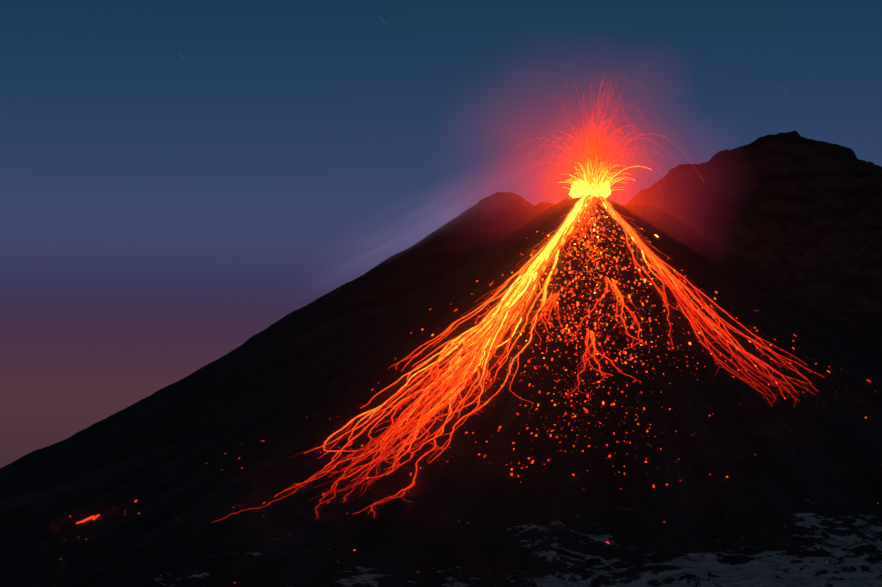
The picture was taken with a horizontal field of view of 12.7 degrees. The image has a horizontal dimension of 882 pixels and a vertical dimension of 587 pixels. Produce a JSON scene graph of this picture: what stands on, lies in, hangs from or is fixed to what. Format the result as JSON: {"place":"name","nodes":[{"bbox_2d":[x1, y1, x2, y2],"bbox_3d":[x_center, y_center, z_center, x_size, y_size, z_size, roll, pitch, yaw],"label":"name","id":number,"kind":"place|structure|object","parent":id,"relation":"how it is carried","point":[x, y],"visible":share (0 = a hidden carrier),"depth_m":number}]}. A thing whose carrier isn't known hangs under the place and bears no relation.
{"place":"outdoors","nodes":[
{"label":"outdoors","id":0,"kind":"place"},
{"bbox_2d":[0,131,881,586],"bbox_3d":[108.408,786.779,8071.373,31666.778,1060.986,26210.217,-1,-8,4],"label":"terrain ground","id":1,"kind":"structure","parent":0,"point":[772,237],"depth_m":4009.82},
{"bbox_2d":[77,514,98,523],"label":"lava patch","id":2,"kind":"object","parent":1,"relation":"on","point":[93,517],"visible":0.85,"depth_m":3931.01},
{"bbox_2d":[60,206,880,582],"bbox_3d":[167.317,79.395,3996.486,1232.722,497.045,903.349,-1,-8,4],"label":"glowing embers","id":3,"kind":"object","parent":1,"relation":"on","point":[592,250],"depth_m":4197.91},
{"bbox_2d":[214,194,824,521],"bbox_3d":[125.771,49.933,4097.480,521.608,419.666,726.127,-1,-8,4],"label":"lava streams","id":4,"kind":"object","parent":1,"relation":"on","point":[383,445],"visible":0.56,"depth_m":4052.30},
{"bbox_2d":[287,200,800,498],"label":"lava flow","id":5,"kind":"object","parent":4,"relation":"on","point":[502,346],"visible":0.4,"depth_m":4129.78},
{"bbox_2d":[569,179,610,197],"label":"lava vent","id":6,"kind":"object","parent":1,"relation":"on","point":[594,192],"depth_m":4514.24},
{"bbox_2d":[496,77,701,215],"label":"lava fountain trails","id":7,"kind":"object","parent":6,"relation":"attached to","point":[590,153],"depth_m":4517.94},
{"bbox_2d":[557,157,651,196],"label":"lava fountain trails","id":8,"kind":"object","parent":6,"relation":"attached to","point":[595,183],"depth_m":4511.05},
{"bbox_2d":[0,0,881,467],"label":"sky","id":9,"kind":"structure","parent":0,"point":[280,152]}
]}

